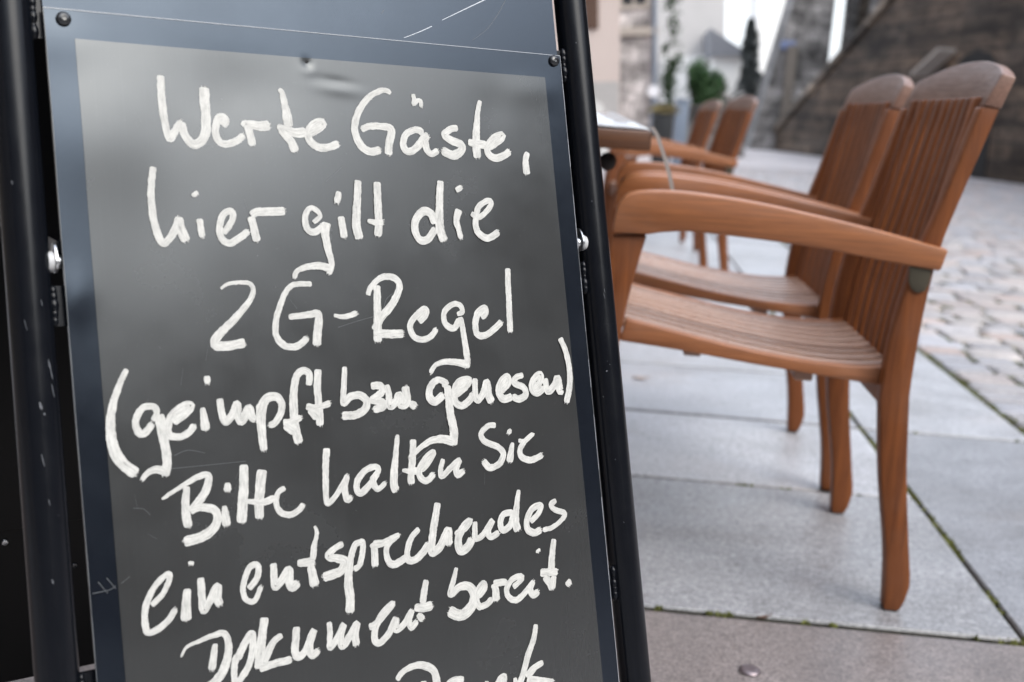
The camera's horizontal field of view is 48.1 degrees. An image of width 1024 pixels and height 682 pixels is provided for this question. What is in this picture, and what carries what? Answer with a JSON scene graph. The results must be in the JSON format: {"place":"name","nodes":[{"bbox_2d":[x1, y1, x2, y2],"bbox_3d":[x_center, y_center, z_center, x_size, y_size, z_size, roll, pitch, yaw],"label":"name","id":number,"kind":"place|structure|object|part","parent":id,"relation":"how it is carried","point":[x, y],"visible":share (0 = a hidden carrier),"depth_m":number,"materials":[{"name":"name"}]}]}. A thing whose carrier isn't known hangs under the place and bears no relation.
{"place":"outdoors","nodes":[
{"label":"outdoors","id":0,"kind":"place"},
{"bbox_2d":[10,231,1023,681],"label":"pavement","id":1,"kind":"structure","parent":0,"point":[706,435],"depth_m":2.33,"materials":[{"name":"stone"}]},
{"bbox_2d":[0,0,650,681],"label":"pavement sign","id":2,"kind":"object","parent":1,"relation":"on","point":[310,366],"visible":1,"depth_m":0.93,"materials":[{"name":"grey paint"}]},
{"bbox_2d":[598,126,651,170],"bbox_3d":[-0.173,-0.144,2.731,0.906,0.775,1.380,4,12,4],"label":"garden table","id":3,"kind":"object","parent":1,"relation":"on","point":[623,138],"visible":0.16,"depth_m":1.95,"materials":[{"name":"brown wood"}]},
{"bbox_2d":[596,111,649,129],"bbox_3d":[-0.149,-0.541,2.640,0.901,0.037,1.331,4,12,4],"label":"tablecloth","id":4,"kind":"object","parent":3,"relation":"on","point":[609,119],"visible":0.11,"depth_m":2.02,"materials":[{"name":"white fabric"}]},
{"bbox_2d":[651,127,673,189],"bbox_3d":[0.256,-0.307,1.948,0.052,0.110,0.001,4,12,4],"label":"cloth tie","id":5,"kind":"object","parent":4,"relation":"hanging from","point":[665,160],"visible":0.91,"depth_m":1.95,"materials":[{"name":"grey fabric"}]},
{"bbox_2d":[603,99,721,250],"bbox_3d":[0.916,-1.070,7.229,0.683,0.928,0.544,3,11,-2],"label":"garden armchair","id":6,"kind":"object","parent":1,"relation":"on","point":[704,122],"visible":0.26,"depth_m":7.14,"materials":[{"name":"brown wood"}]},
{"bbox_2d":[604,96,757,270],"bbox_3d":[0.795,-0.759,5.664,0.683,0.928,0.544,3,11,-3],"label":"garden armchair","id":7,"kind":"object","parent":1,"relation":"on","point":[721,155],"visible":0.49,"depth_m":5.52,"materials":[{"name":"brown wood"}]},
{"bbox_2d":[739,664,760,676],"bbox_3d":[0.354,0.488,1.706,0.033,0.006,0.033,1,14,-18],"label":"bottle cap","id":8,"kind":"object","parent":1,"relation":"on","point":[751,670],"visible":1,"depth_m":1.70,"materials":[{"name":"silver metal"}]},
{"bbox_2d":[608,74,913,491],"bbox_3d":[0.519,-0.184,2.751,0.683,0.928,0.544,4,12,4],"label":"garden armchair","id":9,"kind":"object","parent":1,"relation":"on","point":[804,285],"visible":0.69,"depth_m":2.67,"materials":[{"name":"brown wood"}]},
{"bbox_2d":[756,613,771,618],"bbox_3d":[0.416,0.454,1.888,0.035,0.006,0.016,-2,13,-24],"label":"dry leaf","id":10,"kind":"object","parent":1,"relation":"on","point":[764,616],"visible":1,"depth_m":1.89,"materials":[{"name":"brown plant"}]},
{"bbox_2d":[609,61,1014,611],"bbox_3d":[0.459,-0.061,2.128,0.683,0.928,0.544,4,12,4],"label":"garden armchair","id":11,"kind":"object","parent":1,"relation":"on","point":[887,241],"visible":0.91,"depth_m":1.93,"materials":[{"name":"brown wood"}]},
{"bbox_2d":[725,0,844,61],"label":"sky","id":12,"kind":"structure","parent":0,"point":[736,11],"materials":[{"name":"white"}]},
{"bbox_2d":[602,148,1006,182],"bbox_3d":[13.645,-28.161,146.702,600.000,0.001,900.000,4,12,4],"label":"ground","id":13,"kind":"structure","parent":0,"point":[766,158],"depth_m":25.79,"materials":[{"name":"grey stone"}]},
{"bbox_2d":[552,0,619,154],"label":"plaster house","id":14,"kind":"structure","parent":13,"relation":"on","point":[603,17],"depth_m":19.36,"materials":[{"name":"beige paint"}]},
{"bbox_2d":[620,0,657,131],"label":"stone house","id":15,"kind":"structure","parent":13,"relation":"on","point":[638,46],"depth_m":25.12,"materials":[{"name":"stone"}]},
{"bbox_2d":[620,0,649,8],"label":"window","id":16,"kind":"structure","parent":15,"relation":"in","point":[624,4],"depth_m":24.89,"materials":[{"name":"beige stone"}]},
{"bbox_2d":[657,0,685,105],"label":"ivy","id":17,"kind":"object","parent":15,"relation":"attached to","point":[669,80],"visible":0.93,"depth_m":24.92,"materials":[{"name":"green plant"}]},
{"bbox_2d":[647,85,658,131],"bbox_3d":[2.955,-4.704,24.404,0.250,1.449,0.062,4,12,4],"label":"round sign","id":18,"kind":"object","parent":13,"relation":"on","point":[652,91],"visible":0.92,"depth_m":24.27,"materials":[{"name":"white metal"}]},
{"bbox_2d":[647,104,681,162],"bbox_3d":[2.039,-2.741,15.616,0.481,0.955,0.456,4,12,4],"label":"planter","id":19,"kind":"object","parent":13,"relation":"on","point":[663,123],"visible":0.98,"depth_m":15.48,"materials":[{"name":"black plastic"}]},
{"bbox_2d":[670,98,690,164],"bbox_3d":[2.854,-3.545,19.505,0.260,1.120,0.280,4,12,4],"label":"utility cabinet","id":20,"kind":"object","parent":13,"relation":"on","point":[680,126],"visible":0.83,"depth_m":19.36,"materials":[{"name":"grey metal"}]},
{"bbox_3d":[2.843,-3.521,19.383,0.180,0.880,0.006,4,12,4],"label":"door","id":21,"kind":"part","parent":20,"relation":"part of","materials":[{"name":"grey metal"}]},
{"bbox_2d":[656,0,725,116],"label":"cream house","id":22,"kind":"structure","parent":13,"relation":"on","point":[698,19],"depth_m":43.08,"materials":[{"name":"paint"}]},
{"bbox_2d":[659,103,746,156],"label":"garden wall","id":23,"kind":"structure","parent":13,"relation":"on","point":[693,111],"depth_m":27.22,"materials":[{"name":"grey stone"}]},
{"bbox_2d":[684,57,728,106],"bbox_3d":[4.887,-5.994,29.131,1.139,2.342,1.136,4,12,4],"label":"bush","id":24,"kind":"object","parent":13,"relation":"on","point":[703,85],"visible":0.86,"depth_m":28.81,"materials":[{"name":"green plant"}]},
{"bbox_2d":[703,28,743,106],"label":"house","id":25,"kind":"structure","parent":13,"relation":"on","point":[721,53],"depth_m":40.35,"materials":[{"name":"white paint"}]},
{"bbox_2d":[722,94,731,106],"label":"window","id":26,"kind":"structure","parent":25,"relation":"in","point":[727,98],"depth_m":40.58,"materials":[{"name":"grey glass"}]},
{"bbox_2d":[731,17,762,98],"bbox_3d":[8.047,-8.666,38.444,1.503,4.244,1.337,14,15,41],"label":"conifer","id":27,"kind":"object","parent":13,"relation":"on","point":[749,76],"visible":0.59,"depth_m":38.18,"materials":[{"name":"green plant"}]},
{"bbox_2d":[749,0,785,88],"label":"pale tower","id":28,"kind":"structure","parent":13,"relation":"on","point":[766,14],"depth_m":57.14,"materials":[{"name":"white paint"}]},
{"bbox_2d":[745,0,835,150],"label":"stone buttress","id":29,"kind":"structure","parent":13,"relation":"on","point":[791,73],"depth_m":35.52,"materials":[{"name":"grey stone"}]},
{"bbox_2d":[781,40,795,48],"bbox_3d":[8.519,-9.124,35.361,0.440,0.260,0.070,4,12,4],"label":"name plate","id":30,"kind":"object","parent":29,"relation":"attached to","point":[784,44],"visible":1,"depth_m":35.32,"materials":[{"name":"blue metal"}]},
{"bbox_2d":[840,0,880,47],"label":"stair wall","id":31,"kind":"structure","parent":13,"relation":"on","point":[856,14],"depth_m":36.46,"materials":[{"name":"beige stone"}]},
{"bbox_2d":[773,0,1023,184],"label":"retaining wall","id":32,"kind":"structure","parent":13,"relation":"on","point":[915,41],"depth_m":25.38,"materials":[{"name":"stone"}]},
{"bbox_2d":[957,50,996,178],"bbox_3d":[9.272,-4.426,23.330,0.017,2.900,2.000,3,12,-5],"label":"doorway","id":33,"kind":"structure","parent":32,"relation":"in","point":[978,172],"depth_m":22.74,"materials":[{"name":"black"}]},
{"bbox_2d":[701,165,1023,500],"bbox_3d":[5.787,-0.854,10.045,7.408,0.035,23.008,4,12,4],"label":"cobbled street","id":34,"kind":"structure","parent":0,"point":[990,215],"depth_m":6.08,"materials":[{"name":"stone"}]},
{"bbox_2d":[653,248,1023,645],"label":"moss","id":35,"kind":"object","parent":34,"relation":"on","point":[949,542],"visible":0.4,"depth_m":2.57,"materials":[{"name":"green plant"}]}
]}

